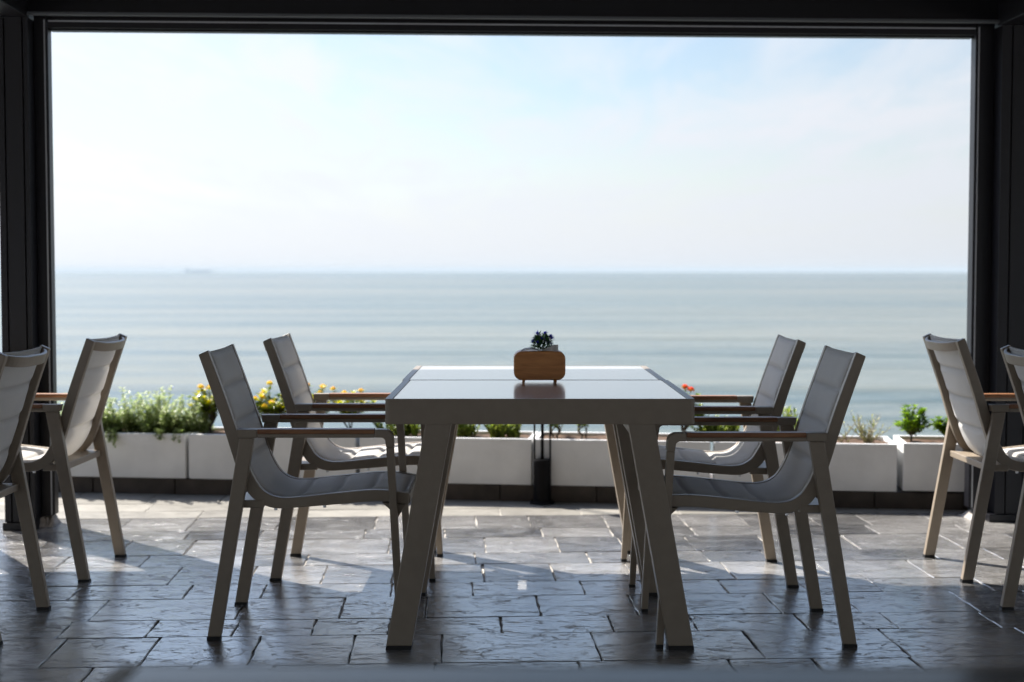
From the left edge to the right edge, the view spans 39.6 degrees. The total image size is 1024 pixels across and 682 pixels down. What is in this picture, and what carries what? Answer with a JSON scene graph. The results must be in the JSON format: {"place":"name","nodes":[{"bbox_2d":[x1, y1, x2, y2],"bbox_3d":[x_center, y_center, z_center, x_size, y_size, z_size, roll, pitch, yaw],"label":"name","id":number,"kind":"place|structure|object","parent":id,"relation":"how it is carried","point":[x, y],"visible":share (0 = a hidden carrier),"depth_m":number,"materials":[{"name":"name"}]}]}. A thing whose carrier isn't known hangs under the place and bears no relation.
{"place":"outdoors","nodes":[
{"label":"outdoors","id":0,"kind":"place"},
{"bbox_2d":[0,473,966,519],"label":"terrace edge paving","id":1,"kind":"structure","parent":0,"point":[139,506],"depth_m":6.73,"materials":[{"name":"beige stone"}]},
{"bbox_2d":[3,475,966,509],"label":"stone kerb","id":2,"kind":"structure","parent":1,"relation":"on","point":[899,498],"depth_m":6.97,"materials":[{"name":"grey stone"}]},
{"bbox_2d":[70,431,191,478],"bbox_3d":[-2.047,0.570,7.377,0.857,0.226,0.340,0,3,7],"label":"planter box","id":3,"kind":"object","parent":2,"relation":"on","point":[140,455],"visible":0.31,"depth_m":7.18,"materials":[{"name":"white concrete"}]},
{"bbox_2d":[57,392,116,431],"bbox_3d":[-2.234,0.371,7.389,0.388,0.207,0.334,0,3,0],"label":"trailing herb","id":4,"kind":"object","parent":3,"relation":"in","point":[103,415],"visible":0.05,"depth_m":7.29,"materials":[{"name":"green plant"}]},
{"bbox_2d":[102,385,173,447],"bbox_3d":[-1.989,0.381,7.331,0.441,0.297,0.382,0,3,0],"label":"trailing herb","id":5,"kind":"object","parent":3,"relation":"in","point":[125,419],"visible":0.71,"depth_m":7.26,"materials":[{"name":"green plant"}]},
{"bbox_2d":[137,393,217,442],"bbox_3d":[-1.715,0.384,7.311,0.417,0.246,0.363,0,3,0],"label":"trailing herb","id":6,"kind":"object","parent":3,"relation":"in","point":[172,421],"visible":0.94,"depth_m":7.25,"materials":[{"name":"green plant"}]},
{"bbox_2d":[189,427,359,478],"bbox_3d":[-1.181,0.575,7.269,0.857,0.226,0.340,0,3,7],"label":"planter box","id":7,"kind":"object","parent":2,"relation":"on","point":[210,456],"visible":0.34,"depth_m":7.13,"materials":[{"name":"white concrete"}]},
{"bbox_2d":[189,384,218,432],"bbox_3d":[-1.562,0.353,7.326,0.221,0.263,0.292,0,3,0],"label":"flowering shrub","id":8,"kind":"object","parent":7,"relation":"on","point":[208,406],"visible":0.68,"depth_m":7.29,"materials":[{"name":"yellow plant"}]},
{"bbox_2d":[253,381,286,418],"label":"flowering shrub","id":9,"kind":"object","parent":7,"relation":"on","point":[270,406],"visible":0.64,"depth_m":7.23,"materials":[{"name":"yellow plant"}]},
{"bbox_2d":[308,383,330,413],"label":"flowering shrub","id":10,"kind":"object","parent":7,"relation":"on","point":[322,387],"visible":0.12,"depth_m":7.22,"materials":[{"name":"yellow plant"}]},
{"bbox_2d":[330,387,376,427],"bbox_3d":[-0.815,0.362,7.212,0.269,0.254,0.269,0,3,0],"label":"flowering shrub","id":11,"kind":"object","parent":7,"relation":"on","point":[360,390],"visible":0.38,"depth_m":7.21,"materials":[{"name":"yellow plant"}]},
{"bbox_2d":[360,429,538,484],"bbox_3d":[-0.309,0.580,7.160,0.857,0.226,0.340,0,3,7],"label":"planter box","id":12,"kind":"object","parent":2,"relation":"on","point":[482,457],"visible":0.41,"depth_m":6.97,"materials":[{"name":"white concrete"}]},
{"bbox_2d":[372,413,420,436],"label":"bush","id":13,"kind":"object","parent":12,"relation":"on","point":[412,429],"visible":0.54,"depth_m":7.15,"materials":[{"name":"green plant"}]},
{"bbox_2d":[456,424,480,437],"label":"bush","id":14,"kind":"object","parent":12,"relation":"on","point":[467,430],"visible":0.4,"depth_m":7.10,"materials":[{"name":"green plant"}]},
{"bbox_2d":[482,424,522,437],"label":"bush","id":15,"kind":"object","parent":12,"relation":"on","point":[502,430],"visible":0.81,"depth_m":7.06,"materials":[{"name":"green plant"}]},
{"bbox_2d":[533,431,709,486],"bbox_3d":[0.548,0.585,7.054,0.857,0.226,0.340,0,3,7],"label":"planter box","id":16,"kind":"object","parent":2,"relation":"on","point":[576,460],"visible":0.33,"depth_m":6.91,"materials":[{"name":"white concrete"}]},
{"bbox_2d":[681,384,708,431],"bbox_3d":[0.878,0.355,7.028,0.209,0.288,0.251,0,3,0],"label":"flowering shrub","id":17,"kind":"object","parent":16,"relation":"on","point":[690,389],"visible":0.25,"depth_m":6.99,"materials":[{"name":"orange plant"}]},
{"bbox_2d":[713,436,896,491],"bbox_3d":[1.416,0.591,6.946,0.857,0.226,0.340,0,3,7],"label":"planter box","id":18,"kind":"object","parent":2,"relation":"on","point":[856,464],"visible":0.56,"depth_m":6.75,"materials":[{"name":"white concrete"}]},
{"bbox_2d":[689,414,739,430],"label":"bush","id":19,"kind":"object","parent":18,"relation":"on","point":[722,428],"visible":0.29,"depth_m":6.94,"materials":[{"name":"green plant"}]},
{"bbox_2d":[777,406,798,430],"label":"feathery plant","id":20,"kind":"object","parent":18,"relation":"on","point":[788,410],"visible":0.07,"depth_m":6.95,"materials":[{"name":"green plant"}]},
{"bbox_2d":[838,416,860,442],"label":"dry plant","id":21,"kind":"object","parent":18,"relation":"on","point":[845,435],"visible":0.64,"depth_m":6.90,"materials":[{"name":"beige plant"}]},
{"bbox_2d":[848,410,890,442],"bbox_3d":[1.707,0.413,6.880,0.226,0.166,0.173,-1,3,-27],"label":"dry plant","id":22,"kind":"object","parent":18,"relation":"on","point":[867,438],"visible":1,"depth_m":6.89,"materials":[{"name":"beige plant"}]},
{"bbox_2d":[893,435,964,491],"bbox_3d":[2.294,0.590,6.836,0.857,0.226,0.340,0,3,7],"label":"planter box","id":23,"kind":"object","parent":2,"relation":"on","point":[918,459],"visible":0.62,"depth_m":6.71,"materials":[{"name":"white concrete"}]},
{"bbox_2d":[892,404,933,440],"bbox_3d":[1.943,0.405,6.883,0.198,0.199,0.230,0,3,0],"label":"round bush","id":24,"kind":"object","parent":23,"relation":"on","point":[911,425],"visible":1,"depth_m":6.86,"materials":[{"name":"green plant"}]},
{"bbox_2d":[930,415,947,436],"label":"round bush","id":25,"kind":"object","parent":23,"relation":"on","point":[939,424],"visible":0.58,"depth_m":6.84,"materials":[{"name":"green plant"}]},
{"bbox_2d":[530,424,554,504],"bbox_3d":[0.147,0.492,6.892,0.120,0.595,0.120,0,3,0],"label":"bollard light","id":26,"kind":"object","parent":1,"relation":"on","point":[542,480],"visible":0.62,"depth_m":6.87,"materials":[{"name":"black paint"}]},
{"bbox_2d":[0,272,967,450],"bbox_3d":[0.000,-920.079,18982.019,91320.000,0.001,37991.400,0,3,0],"label":"sea","id":27,"kind":"structure","parent":0,"point":[709,333],"depth_m":204.83,"materials":[{"name":"blue liquid"}]},
{"bbox_2d":[184,269,212,271],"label":"cargo ship","id":28,"kind":"object","parent":27,"relation":"on","point":[187,270],"visible":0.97,"depth_m":11967.68,"materials":[{"name":"white paint"}]},
{"bbox_2d":[0,32,970,271],"label":"sky","id":29,"kind":"structure","parent":0,"point":[173,152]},
{"bbox_2d":[0,512,1023,681],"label":"paved floor","id":30,"kind":"structure","parent":0,"point":[552,590],"depth_m":4.88,"materials":[{"name":"stone"}]},
{"bbox_2d":[0,345,50,645],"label":"armchair","id":31,"kind":"object","parent":30,"relation":"on","point":[21,372],"visible":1,"depth_m":4.67,"materials":[{"name":"beige metal"}]},
{"bbox_2d":[21,333,126,581],"bbox_3d":[-1.814,0.421,5.372,0.666,0.884,0.482,0,3,1],"label":"armchair","id":32,"kind":"object","parent":30,"relation":"on","point":[76,429],"visible":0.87,"depth_m":5.28,"materials":[{"name":"beige metal"}]},
{"bbox_2d":[199,344,415,639],"bbox_3d":[-0.648,0.461,4.565,0.666,0.884,0.482,0,3,0],"label":"armchair","id":33,"kind":"object","parent":30,"relation":"on","point":[261,477],"visible":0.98,"depth_m":4.36,"materials":[{"name":"beige metal"}]},
{"bbox_2d":[263,333,442,581],"bbox_3d":[-0.593,0.421,5.387,0.666,0.884,0.482,0,3,1],"label":"armchair","id":34,"kind":"object","parent":30,"relation":"on","point":[327,454],"visible":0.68,"depth_m":5.18,"materials":[{"name":"beige metal"}]},
{"bbox_2d":[0,0,1023,529],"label":"pergola","id":35,"kind":"object","parent":30,"relation":"on","point":[992,30],"visible":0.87,"depth_m":6.26,"materials":[{"name":"metal"}]},
{"bbox_2d":[402,366,664,587],"bbox_3d":[0.077,0.491,5.344,0.920,0.748,0.782,0,3,0],"label":"dining table","id":36,"kind":"object","parent":30,"relation":"on","point":[507,373],"visible":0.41,"depth_m":5.38,"materials":[{"name":"beige metal"}]},
{"bbox_2d":[385,380,694,649],"bbox_3d":[0.083,0.527,4.603,0.920,0.748,0.782,0,3,0],"label":"dining table","id":37,"kind":"object","parent":30,"relation":"on","point":[635,411],"visible":0.99,"depth_m":4.23,"materials":[{"name":"beige metal"}]},
{"bbox_2d":[514,350,564,382],"bbox_3d":[0.093,0.086,4.872,0.175,0.106,0.100,0,3,0],"label":"napkin box","id":38,"kind":"object","parent":37,"relation":"on","point":[537,365],"visible":1,"depth_m":4.82,"materials":[{"name":"brown wood"}]},
{"bbox_2d":[521,347,539,350],"bbox_3d":[0.062,0.029,4.859,0.066,0.010,0.050,0,3,0],"label":"tissue","id":39,"kind":"object","parent":38,"relation":"on","point":[529,348],"visible":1,"depth_m":4.85,"materials":[{"name":"white paper"}]},
{"bbox_2d":[530,330,553,349],"bbox_3d":[0.103,-0.001,4.879,0.097,0.075,0.075,0,3,0],"label":"flower posy","id":40,"kind":"object","parent":38,"relation":"on","point":[539,339],"visible":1,"depth_m":4.87,"materials":[{"name":"blue plant"}]},
{"bbox_2d":[542,345,557,350],"bbox_3d":[0.129,0.024,4.842,0.056,0.021,0.026,0,3,0],"label":"tissue","id":41,"kind":"object","parent":38,"relation":"on","point":[553,348],"visible":1,"depth_m":4.84,"materials":[{"name":"white paper"}]},
{"bbox_2d":[100,664,1023,681],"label":"dining table","id":42,"kind":"object","parent":30,"relation":"on","point":[278,673],"visible":1,"depth_m":1.34,"materials":[{"name":"beige metal"}]},
{"bbox_2d":[621,334,805,587],"bbox_3d":[0.738,0.426,5.281,0.666,0.884,0.482,0,3,1],"label":"armchair","id":43,"kind":"object","parent":30,"relation":"on","point":[739,459],"visible":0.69,"depth_m":5.08,"materials":[{"name":"beige metal"}]},
{"bbox_2d":[638,345,865,647],"bbox_3d":[0.746,0.465,4.471,0.666,0.884,0.482,0,3,0],"label":"armchair","id":44,"kind":"object","parent":30,"relation":"on","point":[797,482],"visible":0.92,"depth_m":4.28,"materials":[{"name":"beige metal"}]},
{"bbox_2d":[923,333,1023,582],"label":"armchair","id":45,"kind":"object","parent":30,"relation":"on","point":[974,428],"visible":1,"depth_m":5.27,"materials":[{"name":"beige metal"}]},
{"bbox_2d":[999,345,1023,609],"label":"armchair","id":46,"kind":"object","parent":30,"relation":"on","point":[1013,358],"visible":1,"depth_m":4.71,"materials":[{"name":"beige metal"}]},
{"bbox_2d":[546,424,568,438],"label":"flowering shrub","id":47,"kind":"object","parent":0,"point":[558,426],"visible":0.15,"depth_m":7.08,"materials":[{"name":"green plant"}]},
{"bbox_2d":[575,424,588,438],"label":"flowering shrub","id":48,"kind":"object","parent":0,"point":[579,427],"visible":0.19,"depth_m":7.09,"materials":[{"name":"green plant"}]}
]}

